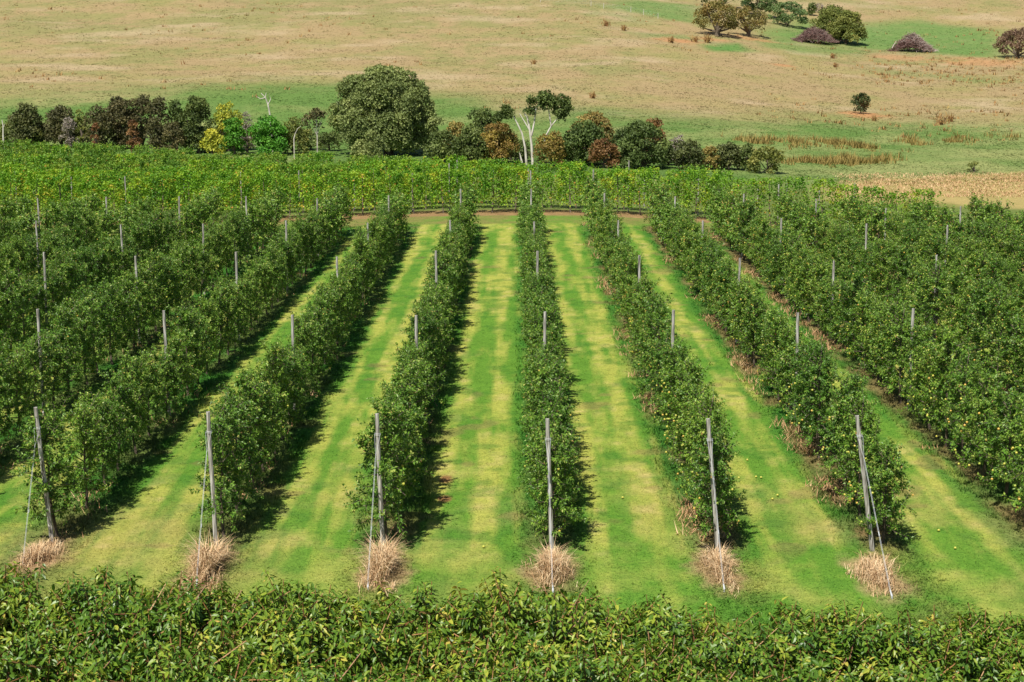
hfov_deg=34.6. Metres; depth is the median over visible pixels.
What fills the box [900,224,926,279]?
apple tree
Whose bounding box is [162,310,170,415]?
trellis post
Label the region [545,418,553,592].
end post
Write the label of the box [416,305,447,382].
apple tree
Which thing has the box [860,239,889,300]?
apple tree
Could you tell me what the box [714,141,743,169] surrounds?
dark tree
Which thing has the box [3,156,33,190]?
yellowing fruit tree
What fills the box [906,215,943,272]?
apple tree
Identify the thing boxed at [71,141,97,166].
yellowing fruit tree
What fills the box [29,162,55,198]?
yellowing fruit tree
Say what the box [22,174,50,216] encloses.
yellowing fruit tree
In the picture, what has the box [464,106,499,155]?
dark tree
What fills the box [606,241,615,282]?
apple tree
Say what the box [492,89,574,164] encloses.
white gum
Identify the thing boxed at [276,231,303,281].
apple tree
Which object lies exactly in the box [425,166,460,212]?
yellowing fruit tree
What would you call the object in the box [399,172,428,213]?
yellowing fruit tree
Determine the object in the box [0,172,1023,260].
distant orchard
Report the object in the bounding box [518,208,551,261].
apple tree
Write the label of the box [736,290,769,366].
apple tree
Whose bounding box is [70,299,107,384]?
apple tree
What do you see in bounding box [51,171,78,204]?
yellowing fruit tree
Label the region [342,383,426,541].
apple tree
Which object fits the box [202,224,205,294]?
trellis post
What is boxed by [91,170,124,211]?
yellowing fruit tree
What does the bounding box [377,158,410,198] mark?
yellowing fruit tree
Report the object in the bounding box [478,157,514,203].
yellowing fruit tree
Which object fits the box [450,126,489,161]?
dark bush
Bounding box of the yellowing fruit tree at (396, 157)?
[393,154,411,190]
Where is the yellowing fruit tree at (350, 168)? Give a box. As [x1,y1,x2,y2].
[334,162,363,200]
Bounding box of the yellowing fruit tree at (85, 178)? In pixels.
[70,174,96,209]
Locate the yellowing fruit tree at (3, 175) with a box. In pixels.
[0,170,24,212]
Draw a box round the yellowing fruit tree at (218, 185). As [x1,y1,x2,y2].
[203,180,230,214]
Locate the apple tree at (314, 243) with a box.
[302,214,326,266]
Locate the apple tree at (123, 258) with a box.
[104,242,134,286]
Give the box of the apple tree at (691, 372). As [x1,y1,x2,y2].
[664,356,716,463]
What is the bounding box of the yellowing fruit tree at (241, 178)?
[223,170,253,212]
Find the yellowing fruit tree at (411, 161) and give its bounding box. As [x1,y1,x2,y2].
[392,157,419,195]
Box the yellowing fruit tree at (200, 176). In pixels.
[192,173,214,201]
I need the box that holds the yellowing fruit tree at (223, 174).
[216,167,247,207]
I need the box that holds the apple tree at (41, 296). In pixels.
[24,273,55,337]
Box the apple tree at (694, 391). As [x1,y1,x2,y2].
[669,373,718,467]
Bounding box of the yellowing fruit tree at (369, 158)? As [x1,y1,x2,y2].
[353,155,376,187]
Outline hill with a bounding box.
[0,0,1023,185]
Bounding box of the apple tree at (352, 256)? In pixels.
[340,249,368,310]
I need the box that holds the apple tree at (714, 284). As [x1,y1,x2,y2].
[706,257,734,320]
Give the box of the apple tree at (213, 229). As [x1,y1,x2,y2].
[200,216,224,286]
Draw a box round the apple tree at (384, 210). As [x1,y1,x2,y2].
[373,201,398,252]
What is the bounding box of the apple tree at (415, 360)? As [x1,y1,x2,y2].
[390,338,433,435]
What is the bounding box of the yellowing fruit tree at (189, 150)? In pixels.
[178,145,195,164]
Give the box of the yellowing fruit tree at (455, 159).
[443,154,468,185]
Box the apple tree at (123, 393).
[96,365,143,470]
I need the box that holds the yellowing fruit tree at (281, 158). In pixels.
[260,154,289,191]
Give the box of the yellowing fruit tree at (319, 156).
[306,150,332,162]
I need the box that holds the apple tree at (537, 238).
[518,227,554,278]
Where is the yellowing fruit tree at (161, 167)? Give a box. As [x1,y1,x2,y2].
[147,164,178,208]
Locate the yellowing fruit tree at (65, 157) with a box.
[51,151,72,170]
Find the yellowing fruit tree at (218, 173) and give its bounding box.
[215,162,234,191]
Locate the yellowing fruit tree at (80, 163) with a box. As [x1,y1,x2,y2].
[67,158,97,191]
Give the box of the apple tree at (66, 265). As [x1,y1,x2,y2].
[41,241,83,312]
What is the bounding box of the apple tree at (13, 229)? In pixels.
[3,218,32,255]
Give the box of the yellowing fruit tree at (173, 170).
[168,166,195,210]
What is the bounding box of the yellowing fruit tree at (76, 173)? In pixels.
[69,167,98,205]
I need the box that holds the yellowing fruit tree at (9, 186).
[0,172,26,200]
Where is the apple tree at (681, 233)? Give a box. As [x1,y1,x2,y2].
[671,207,697,272]
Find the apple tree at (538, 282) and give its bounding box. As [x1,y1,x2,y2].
[521,269,560,346]
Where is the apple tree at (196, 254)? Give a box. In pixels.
[172,237,207,302]
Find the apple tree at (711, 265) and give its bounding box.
[696,243,733,315]
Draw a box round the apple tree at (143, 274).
[122,258,162,337]
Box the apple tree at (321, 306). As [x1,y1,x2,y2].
[302,294,337,375]
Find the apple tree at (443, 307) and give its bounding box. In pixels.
[423,278,457,340]
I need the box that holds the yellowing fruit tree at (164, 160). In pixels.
[157,157,175,170]
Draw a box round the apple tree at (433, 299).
[409,283,454,361]
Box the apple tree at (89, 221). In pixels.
[75,206,100,267]
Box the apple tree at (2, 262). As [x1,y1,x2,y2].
[0,247,9,299]
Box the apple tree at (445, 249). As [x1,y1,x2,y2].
[426,244,458,299]
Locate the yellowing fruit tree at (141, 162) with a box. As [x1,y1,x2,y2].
[137,157,164,171]
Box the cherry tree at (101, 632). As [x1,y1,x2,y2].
[0,565,261,681]
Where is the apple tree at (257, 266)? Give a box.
[239,253,271,321]
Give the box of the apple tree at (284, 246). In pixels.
[269,231,297,294]
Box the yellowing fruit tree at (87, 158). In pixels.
[70,154,104,168]
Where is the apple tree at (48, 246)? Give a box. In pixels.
[35,235,56,282]
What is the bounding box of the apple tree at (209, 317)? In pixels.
[190,290,224,373]
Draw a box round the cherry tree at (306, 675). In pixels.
[219,646,444,681]
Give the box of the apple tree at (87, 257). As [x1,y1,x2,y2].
[71,241,104,301]
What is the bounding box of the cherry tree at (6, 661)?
[0,625,145,681]
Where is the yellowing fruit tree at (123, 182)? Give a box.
[120,173,144,208]
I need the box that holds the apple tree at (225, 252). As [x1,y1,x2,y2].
[205,220,239,277]
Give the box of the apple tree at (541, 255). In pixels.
[521,249,551,301]
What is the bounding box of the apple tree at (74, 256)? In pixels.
[61,248,91,320]
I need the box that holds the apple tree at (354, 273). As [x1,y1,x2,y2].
[338,255,364,318]
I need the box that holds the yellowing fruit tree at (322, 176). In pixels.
[313,163,337,197]
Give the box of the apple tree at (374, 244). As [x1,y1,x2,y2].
[369,236,383,280]
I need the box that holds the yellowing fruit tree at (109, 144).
[86,142,117,149]
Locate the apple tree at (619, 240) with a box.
[608,228,631,300]
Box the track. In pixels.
[10,215,966,241]
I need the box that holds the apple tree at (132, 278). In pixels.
[113,269,155,347]
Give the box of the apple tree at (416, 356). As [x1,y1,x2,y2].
[389,339,443,420]
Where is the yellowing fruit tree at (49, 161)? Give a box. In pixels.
[26,151,54,170]
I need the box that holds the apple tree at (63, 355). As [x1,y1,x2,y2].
[30,326,84,409]
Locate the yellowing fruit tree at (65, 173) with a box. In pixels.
[47,167,75,207]
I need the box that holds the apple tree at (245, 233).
[231,207,254,266]
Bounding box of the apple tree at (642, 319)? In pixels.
[630,296,668,377]
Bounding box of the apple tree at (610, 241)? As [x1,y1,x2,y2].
[599,221,626,274]
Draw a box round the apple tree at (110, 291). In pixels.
[94,276,133,364]
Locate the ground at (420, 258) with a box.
[0,174,1023,680]
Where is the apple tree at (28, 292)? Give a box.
[2,272,45,350]
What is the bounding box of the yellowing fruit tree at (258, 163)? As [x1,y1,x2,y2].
[250,159,266,190]
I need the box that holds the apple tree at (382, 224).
[363,210,392,273]
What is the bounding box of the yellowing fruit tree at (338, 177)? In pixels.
[319,170,351,209]
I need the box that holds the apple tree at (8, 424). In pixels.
[0,332,25,452]
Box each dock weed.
[589,91,595,97]
[690,35,698,41]
[704,34,712,42]
[935,116,944,124]
[943,111,955,121]
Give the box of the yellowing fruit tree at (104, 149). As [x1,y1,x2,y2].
[94,145,114,168]
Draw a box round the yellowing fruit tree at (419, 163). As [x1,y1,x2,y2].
[410,161,438,204]
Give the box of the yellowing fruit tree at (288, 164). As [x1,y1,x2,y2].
[272,161,301,198]
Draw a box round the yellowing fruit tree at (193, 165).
[187,158,212,198]
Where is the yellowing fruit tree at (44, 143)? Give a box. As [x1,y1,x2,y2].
[32,140,52,152]
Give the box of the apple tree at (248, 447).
[210,382,267,512]
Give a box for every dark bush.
[422,128,459,161]
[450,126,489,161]
[738,142,754,170]
[806,2,816,15]
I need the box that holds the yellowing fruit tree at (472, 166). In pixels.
[460,158,489,203]
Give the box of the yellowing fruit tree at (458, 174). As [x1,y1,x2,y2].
[449,169,480,205]
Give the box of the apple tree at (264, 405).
[244,374,285,471]
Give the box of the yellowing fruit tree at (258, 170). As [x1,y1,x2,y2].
[238,166,276,205]
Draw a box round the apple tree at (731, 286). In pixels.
[712,273,751,338]
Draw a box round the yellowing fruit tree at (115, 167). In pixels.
[94,162,120,196]
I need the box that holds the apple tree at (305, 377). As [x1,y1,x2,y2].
[277,343,320,409]
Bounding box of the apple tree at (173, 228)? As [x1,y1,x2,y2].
[152,208,181,256]
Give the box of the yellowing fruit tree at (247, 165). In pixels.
[232,158,256,198]
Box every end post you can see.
[22,407,53,561]
[196,411,217,585]
[367,413,384,587]
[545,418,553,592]
[706,418,724,591]
[855,415,892,598]
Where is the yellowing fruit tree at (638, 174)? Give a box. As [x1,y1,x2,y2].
[622,167,661,214]
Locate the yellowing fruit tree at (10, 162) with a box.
[1,158,23,199]
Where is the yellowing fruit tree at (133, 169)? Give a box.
[120,167,144,195]
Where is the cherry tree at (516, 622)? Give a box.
[426,566,636,681]
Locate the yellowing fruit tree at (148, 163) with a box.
[137,160,164,196]
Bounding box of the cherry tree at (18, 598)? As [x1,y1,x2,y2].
[0,561,105,681]
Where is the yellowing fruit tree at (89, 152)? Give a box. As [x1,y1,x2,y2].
[74,148,98,174]
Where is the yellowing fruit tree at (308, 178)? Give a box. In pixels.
[298,172,327,212]
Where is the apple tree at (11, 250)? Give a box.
[0,236,25,291]
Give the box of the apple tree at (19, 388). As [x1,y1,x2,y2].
[0,347,47,437]
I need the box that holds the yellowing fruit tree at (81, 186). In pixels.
[71,178,101,210]
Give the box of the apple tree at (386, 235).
[372,214,392,265]
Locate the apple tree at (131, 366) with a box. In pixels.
[114,347,159,453]
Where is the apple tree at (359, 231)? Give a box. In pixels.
[350,221,378,297]
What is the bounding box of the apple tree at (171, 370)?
[150,346,187,421]
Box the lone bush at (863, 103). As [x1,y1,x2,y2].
[849,92,870,112]
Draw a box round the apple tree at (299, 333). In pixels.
[286,303,322,394]
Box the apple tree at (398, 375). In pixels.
[377,359,426,470]
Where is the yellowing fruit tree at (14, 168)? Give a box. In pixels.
[0,162,27,199]
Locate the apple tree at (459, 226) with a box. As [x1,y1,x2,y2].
[446,217,470,263]
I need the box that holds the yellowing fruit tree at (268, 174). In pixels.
[249,170,285,203]
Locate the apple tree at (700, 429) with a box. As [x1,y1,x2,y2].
[676,383,739,521]
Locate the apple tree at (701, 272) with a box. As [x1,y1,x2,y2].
[695,240,725,302]
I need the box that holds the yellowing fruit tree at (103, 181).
[93,170,115,200]
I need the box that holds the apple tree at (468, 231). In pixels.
[448,202,474,246]
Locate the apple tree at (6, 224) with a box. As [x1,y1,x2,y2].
[0,211,14,265]
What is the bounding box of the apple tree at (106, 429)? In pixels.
[76,394,134,488]
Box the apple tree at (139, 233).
[121,216,151,271]
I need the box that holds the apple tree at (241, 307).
[226,278,250,345]
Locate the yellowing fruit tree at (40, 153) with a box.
[24,147,49,170]
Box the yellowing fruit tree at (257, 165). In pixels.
[253,159,276,185]
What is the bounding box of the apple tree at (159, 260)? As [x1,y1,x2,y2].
[136,242,174,330]
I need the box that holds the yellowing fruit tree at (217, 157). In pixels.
[196,154,226,177]
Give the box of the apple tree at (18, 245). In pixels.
[4,229,38,294]
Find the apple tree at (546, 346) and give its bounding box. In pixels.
[522,338,563,416]
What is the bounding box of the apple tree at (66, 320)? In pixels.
[42,294,93,396]
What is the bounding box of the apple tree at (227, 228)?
[217,210,238,274]
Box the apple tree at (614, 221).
[600,212,624,268]
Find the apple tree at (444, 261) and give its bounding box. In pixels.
[426,248,463,324]
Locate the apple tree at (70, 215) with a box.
[56,205,87,256]
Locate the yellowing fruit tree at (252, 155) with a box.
[239,152,264,162]
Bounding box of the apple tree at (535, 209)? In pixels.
[519,199,544,248]
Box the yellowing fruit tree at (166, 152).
[147,149,177,184]
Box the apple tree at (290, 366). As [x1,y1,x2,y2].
[261,339,306,439]
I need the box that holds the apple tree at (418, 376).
[388,356,434,440]
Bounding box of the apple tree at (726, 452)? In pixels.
[684,417,747,537]
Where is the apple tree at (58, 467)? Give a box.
[10,399,88,536]
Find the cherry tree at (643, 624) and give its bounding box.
[560,589,805,681]
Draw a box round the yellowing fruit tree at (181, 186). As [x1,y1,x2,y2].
[171,169,193,206]
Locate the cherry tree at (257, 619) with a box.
[134,567,401,681]
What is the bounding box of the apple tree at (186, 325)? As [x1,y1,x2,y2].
[166,298,206,395]
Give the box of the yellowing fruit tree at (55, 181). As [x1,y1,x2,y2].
[43,172,76,206]
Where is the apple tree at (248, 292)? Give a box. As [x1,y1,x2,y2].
[230,272,261,336]
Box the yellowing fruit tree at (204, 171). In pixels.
[189,167,216,199]
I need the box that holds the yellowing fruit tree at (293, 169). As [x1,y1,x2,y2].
[285,161,315,203]
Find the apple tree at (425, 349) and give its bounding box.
[398,335,438,396]
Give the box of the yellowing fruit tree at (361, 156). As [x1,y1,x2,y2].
[344,153,366,197]
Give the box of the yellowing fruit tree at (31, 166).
[23,161,47,200]
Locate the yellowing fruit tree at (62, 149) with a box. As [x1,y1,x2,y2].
[49,146,71,161]
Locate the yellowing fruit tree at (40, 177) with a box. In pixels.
[14,169,53,212]
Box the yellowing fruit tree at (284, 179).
[269,174,304,217]
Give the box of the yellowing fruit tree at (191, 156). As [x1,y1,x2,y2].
[177,153,206,167]
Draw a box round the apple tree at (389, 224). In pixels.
[374,210,393,258]
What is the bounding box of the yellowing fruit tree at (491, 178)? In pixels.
[472,161,507,212]
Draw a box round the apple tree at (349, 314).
[328,271,357,335]
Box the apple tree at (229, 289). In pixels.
[210,270,248,354]
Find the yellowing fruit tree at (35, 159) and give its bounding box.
[24,154,56,193]
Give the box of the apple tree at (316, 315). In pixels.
[296,305,332,383]
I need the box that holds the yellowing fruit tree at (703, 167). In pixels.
[680,163,720,209]
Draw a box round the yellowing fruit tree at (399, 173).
[373,169,407,208]
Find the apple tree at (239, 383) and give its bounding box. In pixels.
[223,361,276,488]
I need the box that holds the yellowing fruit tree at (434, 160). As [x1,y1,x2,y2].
[419,156,447,192]
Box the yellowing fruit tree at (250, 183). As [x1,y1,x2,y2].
[241,170,265,203]
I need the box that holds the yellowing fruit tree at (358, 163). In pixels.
[347,160,375,196]
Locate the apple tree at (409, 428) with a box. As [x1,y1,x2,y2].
[373,397,422,512]
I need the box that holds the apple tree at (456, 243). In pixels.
[436,234,466,289]
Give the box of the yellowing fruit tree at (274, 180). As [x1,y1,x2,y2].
[260,169,287,202]
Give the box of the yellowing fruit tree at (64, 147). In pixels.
[52,144,71,168]
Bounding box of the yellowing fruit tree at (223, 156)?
[216,151,241,168]
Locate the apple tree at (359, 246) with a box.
[347,234,375,305]
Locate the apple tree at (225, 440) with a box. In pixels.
[189,389,250,536]
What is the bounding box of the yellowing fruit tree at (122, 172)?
[119,169,143,205]
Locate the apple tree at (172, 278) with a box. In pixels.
[150,252,190,321]
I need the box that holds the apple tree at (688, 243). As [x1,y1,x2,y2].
[676,219,704,282]
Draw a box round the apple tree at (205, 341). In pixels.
[182,309,216,385]
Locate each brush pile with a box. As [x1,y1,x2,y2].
[790,25,839,43]
[886,30,937,51]
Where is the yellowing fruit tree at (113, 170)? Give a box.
[89,167,125,208]
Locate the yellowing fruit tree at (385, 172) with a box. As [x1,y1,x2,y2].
[365,158,392,191]
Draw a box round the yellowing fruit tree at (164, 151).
[157,147,173,161]
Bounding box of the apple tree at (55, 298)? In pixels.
[34,260,72,332]
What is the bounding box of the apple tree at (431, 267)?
[421,250,462,308]
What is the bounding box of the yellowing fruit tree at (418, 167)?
[409,161,442,208]
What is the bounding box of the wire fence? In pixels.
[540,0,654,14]
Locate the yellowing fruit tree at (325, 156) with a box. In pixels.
[302,151,334,174]
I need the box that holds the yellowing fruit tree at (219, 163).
[200,158,234,201]
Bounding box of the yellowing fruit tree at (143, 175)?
[117,170,151,205]
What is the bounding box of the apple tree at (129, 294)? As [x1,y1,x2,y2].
[107,276,146,354]
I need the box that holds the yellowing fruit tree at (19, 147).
[10,141,33,156]
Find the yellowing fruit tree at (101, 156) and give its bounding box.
[93,150,118,168]
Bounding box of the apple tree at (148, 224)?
[130,211,160,267]
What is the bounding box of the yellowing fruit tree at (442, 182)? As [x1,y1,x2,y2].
[430,165,456,203]
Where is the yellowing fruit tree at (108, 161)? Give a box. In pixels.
[96,157,118,192]
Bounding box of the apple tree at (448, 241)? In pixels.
[434,232,464,292]
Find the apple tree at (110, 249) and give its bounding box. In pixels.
[95,233,129,285]
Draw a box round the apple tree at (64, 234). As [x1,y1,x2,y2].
[54,224,77,255]
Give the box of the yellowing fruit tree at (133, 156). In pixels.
[109,153,138,172]
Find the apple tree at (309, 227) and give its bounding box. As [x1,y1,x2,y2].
[294,213,321,273]
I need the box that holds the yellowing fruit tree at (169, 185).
[140,172,181,215]
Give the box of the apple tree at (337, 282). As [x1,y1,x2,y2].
[322,268,355,343]
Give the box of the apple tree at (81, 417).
[55,387,117,509]
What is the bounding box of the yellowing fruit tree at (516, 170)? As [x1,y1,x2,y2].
[494,163,533,211]
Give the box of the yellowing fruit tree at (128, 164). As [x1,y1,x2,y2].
[111,159,143,196]
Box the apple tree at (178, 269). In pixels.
[164,256,196,315]
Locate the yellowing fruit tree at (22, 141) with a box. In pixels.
[12,137,31,155]
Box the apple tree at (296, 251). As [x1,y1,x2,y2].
[279,225,304,283]
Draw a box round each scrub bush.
[0,121,14,144]
[71,120,89,142]
[160,121,186,150]
[243,123,255,147]
[289,127,311,149]
[296,128,323,149]
[316,131,343,150]
[509,139,539,160]
[657,143,675,164]
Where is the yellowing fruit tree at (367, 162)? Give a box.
[359,157,384,205]
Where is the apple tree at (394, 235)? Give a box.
[385,210,398,256]
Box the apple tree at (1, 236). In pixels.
[0,227,9,249]
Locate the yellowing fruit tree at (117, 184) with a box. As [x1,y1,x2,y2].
[100,176,126,210]
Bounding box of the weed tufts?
[0,2,1023,140]
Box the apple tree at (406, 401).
[374,379,433,496]
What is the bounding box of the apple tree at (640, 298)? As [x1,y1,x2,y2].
[624,288,667,364]
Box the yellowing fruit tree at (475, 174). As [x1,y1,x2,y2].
[461,159,485,198]
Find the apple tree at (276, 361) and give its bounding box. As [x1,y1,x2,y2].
[254,328,295,453]
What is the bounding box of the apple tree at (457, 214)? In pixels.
[444,203,468,263]
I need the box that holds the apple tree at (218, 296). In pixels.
[206,283,239,363]
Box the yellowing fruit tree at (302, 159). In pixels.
[293,157,314,172]
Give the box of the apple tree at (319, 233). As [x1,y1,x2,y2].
[306,211,324,261]
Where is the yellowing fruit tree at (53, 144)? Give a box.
[51,143,73,153]
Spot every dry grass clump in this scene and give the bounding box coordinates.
[6,538,66,568]
[176,529,236,589]
[353,529,404,596]
[517,538,577,591]
[696,542,746,595]
[843,549,900,597]
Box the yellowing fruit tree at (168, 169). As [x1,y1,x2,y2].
[164,166,189,201]
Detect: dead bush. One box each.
[59,116,79,147]
[240,111,255,152]
[670,135,685,165]
[813,3,823,11]
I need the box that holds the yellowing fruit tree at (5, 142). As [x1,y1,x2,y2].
[0,139,15,157]
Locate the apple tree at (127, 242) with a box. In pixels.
[116,234,142,280]
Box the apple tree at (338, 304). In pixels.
[323,276,349,351]
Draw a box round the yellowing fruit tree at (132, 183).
[126,177,154,214]
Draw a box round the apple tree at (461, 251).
[446,223,467,274]
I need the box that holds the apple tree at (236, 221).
[223,207,251,269]
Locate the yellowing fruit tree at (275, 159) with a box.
[258,153,286,174]
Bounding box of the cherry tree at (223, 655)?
[53,612,300,681]
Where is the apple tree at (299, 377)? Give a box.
[268,337,309,421]
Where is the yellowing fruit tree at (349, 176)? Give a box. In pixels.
[337,168,367,210]
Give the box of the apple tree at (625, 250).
[608,240,641,304]
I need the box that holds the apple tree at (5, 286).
[0,265,32,356]
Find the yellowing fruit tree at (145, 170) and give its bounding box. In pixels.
[142,167,163,199]
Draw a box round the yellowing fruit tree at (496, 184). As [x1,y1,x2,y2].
[478,162,512,207]
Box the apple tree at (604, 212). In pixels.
[593,205,617,257]
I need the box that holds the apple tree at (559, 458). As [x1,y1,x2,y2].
[519,417,585,547]
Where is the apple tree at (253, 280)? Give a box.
[242,268,265,328]
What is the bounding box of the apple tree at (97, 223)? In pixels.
[79,209,105,251]
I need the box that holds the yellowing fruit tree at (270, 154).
[256,152,280,178]
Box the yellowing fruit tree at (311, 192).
[287,173,315,212]
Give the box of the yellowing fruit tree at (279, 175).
[258,172,290,210]
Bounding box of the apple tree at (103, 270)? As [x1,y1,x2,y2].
[82,237,117,301]
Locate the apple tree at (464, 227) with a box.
[448,202,468,251]
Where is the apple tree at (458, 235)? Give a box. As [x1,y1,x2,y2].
[443,227,468,278]
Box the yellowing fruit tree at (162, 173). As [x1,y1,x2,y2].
[138,169,173,209]
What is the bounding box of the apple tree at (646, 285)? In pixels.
[625,273,661,349]
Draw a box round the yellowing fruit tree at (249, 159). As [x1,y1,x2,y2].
[232,156,264,191]
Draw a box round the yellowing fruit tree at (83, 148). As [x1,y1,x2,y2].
[66,142,93,159]
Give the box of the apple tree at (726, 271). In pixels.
[706,257,741,330]
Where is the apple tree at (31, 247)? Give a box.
[17,231,43,293]
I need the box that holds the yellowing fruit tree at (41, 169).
[23,164,51,210]
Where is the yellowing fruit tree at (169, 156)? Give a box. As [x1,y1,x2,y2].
[160,152,179,185]
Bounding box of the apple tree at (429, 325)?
[400,295,445,385]
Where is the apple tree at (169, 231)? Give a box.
[148,207,176,255]
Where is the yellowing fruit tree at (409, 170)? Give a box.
[384,166,416,203]
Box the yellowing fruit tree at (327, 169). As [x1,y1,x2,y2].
[306,162,347,198]
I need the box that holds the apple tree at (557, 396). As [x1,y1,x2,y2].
[521,375,583,480]
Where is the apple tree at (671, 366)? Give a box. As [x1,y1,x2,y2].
[651,335,706,435]
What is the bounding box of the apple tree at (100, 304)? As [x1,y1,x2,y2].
[70,279,120,373]
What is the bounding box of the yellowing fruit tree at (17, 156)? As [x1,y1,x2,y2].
[5,152,25,164]
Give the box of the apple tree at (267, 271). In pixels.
[256,250,278,313]
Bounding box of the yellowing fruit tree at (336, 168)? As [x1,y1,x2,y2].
[325,163,351,186]
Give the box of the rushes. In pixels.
[718,127,1020,167]
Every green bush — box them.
[220,117,246,154]
[247,114,289,154]
[746,145,784,173]
[765,1,808,25]
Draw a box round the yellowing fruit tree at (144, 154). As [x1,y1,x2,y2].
[137,151,152,162]
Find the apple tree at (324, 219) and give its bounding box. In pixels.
[307,208,330,251]
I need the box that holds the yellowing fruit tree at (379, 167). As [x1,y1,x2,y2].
[360,162,388,210]
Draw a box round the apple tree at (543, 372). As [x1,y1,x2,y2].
[518,353,572,456]
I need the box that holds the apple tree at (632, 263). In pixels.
[612,250,649,323]
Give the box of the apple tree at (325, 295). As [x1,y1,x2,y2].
[308,277,346,363]
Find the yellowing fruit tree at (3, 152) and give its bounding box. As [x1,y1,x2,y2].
[0,146,9,159]
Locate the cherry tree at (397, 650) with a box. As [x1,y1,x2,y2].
[275,578,526,681]
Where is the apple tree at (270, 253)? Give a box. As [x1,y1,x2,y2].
[257,237,288,308]
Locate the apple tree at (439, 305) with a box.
[412,291,450,349]
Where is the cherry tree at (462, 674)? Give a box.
[359,643,552,681]
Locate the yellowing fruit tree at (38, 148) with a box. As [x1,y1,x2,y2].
[22,143,54,162]
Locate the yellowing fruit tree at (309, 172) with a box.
[303,164,327,195]
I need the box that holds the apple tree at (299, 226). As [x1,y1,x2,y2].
[287,212,311,276]
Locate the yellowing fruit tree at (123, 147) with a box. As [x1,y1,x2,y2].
[109,144,136,168]
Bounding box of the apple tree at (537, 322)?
[521,302,563,388]
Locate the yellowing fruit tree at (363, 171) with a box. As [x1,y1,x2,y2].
[347,165,377,214]
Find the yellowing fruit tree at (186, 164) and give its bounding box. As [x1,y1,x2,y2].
[185,160,201,184]
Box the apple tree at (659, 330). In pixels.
[632,311,679,400]
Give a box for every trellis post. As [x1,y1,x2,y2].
[35,221,40,281]
[36,309,45,415]
[37,198,40,253]
[43,252,48,337]
[120,224,123,267]
[134,256,140,342]
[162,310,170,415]
[178,196,180,239]
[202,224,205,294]
[235,252,240,341]
[245,196,248,258]
[285,220,287,292]
[291,315,295,409]
[336,257,338,341]
[415,315,417,346]
[435,251,437,282]
[530,189,531,205]
[536,251,538,278]
[543,311,545,344]
[638,255,639,338]
[669,310,674,421]
[735,258,740,342]
[794,313,798,414]
[830,261,834,339]
[864,224,867,284]
[907,308,914,409]
[932,255,937,343]
[944,225,948,265]
[958,206,961,242]
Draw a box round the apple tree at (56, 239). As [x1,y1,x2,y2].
[40,224,66,274]
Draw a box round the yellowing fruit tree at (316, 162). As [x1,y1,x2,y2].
[296,159,328,197]
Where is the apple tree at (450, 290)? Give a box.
[421,274,454,333]
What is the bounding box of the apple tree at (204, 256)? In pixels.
[191,242,216,297]
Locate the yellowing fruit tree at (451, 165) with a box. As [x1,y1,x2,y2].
[438,160,465,204]
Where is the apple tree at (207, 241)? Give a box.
[196,227,218,290]
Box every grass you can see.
[0,221,1023,543]
[829,171,1023,197]
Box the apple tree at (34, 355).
[7,327,66,419]
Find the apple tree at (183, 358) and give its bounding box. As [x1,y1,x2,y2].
[153,330,201,408]
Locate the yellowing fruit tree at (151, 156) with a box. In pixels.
[138,153,160,180]
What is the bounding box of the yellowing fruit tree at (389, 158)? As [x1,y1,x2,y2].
[374,155,407,195]
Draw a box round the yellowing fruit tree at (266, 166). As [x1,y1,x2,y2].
[257,159,282,194]
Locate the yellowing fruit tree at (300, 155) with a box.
[292,153,310,169]
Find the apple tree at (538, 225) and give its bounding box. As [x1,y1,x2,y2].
[517,214,547,261]
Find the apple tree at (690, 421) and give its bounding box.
[674,394,721,503]
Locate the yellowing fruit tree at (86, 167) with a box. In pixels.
[73,165,92,198]
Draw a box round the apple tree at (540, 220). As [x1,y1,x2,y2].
[522,208,545,249]
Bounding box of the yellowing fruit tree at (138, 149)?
[133,144,158,157]
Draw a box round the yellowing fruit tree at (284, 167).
[276,162,301,202]
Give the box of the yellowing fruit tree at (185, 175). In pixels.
[172,170,202,214]
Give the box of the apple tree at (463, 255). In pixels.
[433,222,466,282]
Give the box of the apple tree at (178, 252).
[166,235,198,307]
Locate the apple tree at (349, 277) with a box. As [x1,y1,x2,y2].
[329,260,363,322]
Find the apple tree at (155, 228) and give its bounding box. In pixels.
[139,209,173,256]
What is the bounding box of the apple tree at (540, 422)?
[511,400,582,507]
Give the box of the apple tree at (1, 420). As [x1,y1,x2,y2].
[0,383,14,448]
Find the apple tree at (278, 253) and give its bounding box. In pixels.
[271,246,288,301]
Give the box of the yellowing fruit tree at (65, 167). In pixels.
[53,163,72,200]
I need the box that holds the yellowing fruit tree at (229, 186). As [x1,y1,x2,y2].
[218,168,243,205]
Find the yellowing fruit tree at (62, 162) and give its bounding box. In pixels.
[51,160,72,185]
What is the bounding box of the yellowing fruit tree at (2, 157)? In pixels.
[0,155,6,169]
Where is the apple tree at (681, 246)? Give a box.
[673,214,701,274]
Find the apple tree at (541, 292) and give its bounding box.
[522,284,557,351]
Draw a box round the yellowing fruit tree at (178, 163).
[166,160,185,192]
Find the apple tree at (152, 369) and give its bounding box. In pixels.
[128,344,170,436]
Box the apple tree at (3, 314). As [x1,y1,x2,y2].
[0,293,15,356]
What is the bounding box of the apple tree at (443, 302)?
[411,279,453,347]
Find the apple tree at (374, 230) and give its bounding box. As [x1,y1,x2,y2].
[363,218,386,280]
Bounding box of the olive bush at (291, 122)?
[280,116,309,153]
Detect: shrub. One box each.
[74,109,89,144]
[90,122,100,147]
[126,119,141,153]
[199,128,226,154]
[349,129,389,160]
[446,121,464,135]
[477,121,519,161]
[532,130,566,164]
[642,117,666,157]
[700,145,721,169]
[966,160,979,171]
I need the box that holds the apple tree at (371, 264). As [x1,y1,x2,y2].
[354,240,378,290]

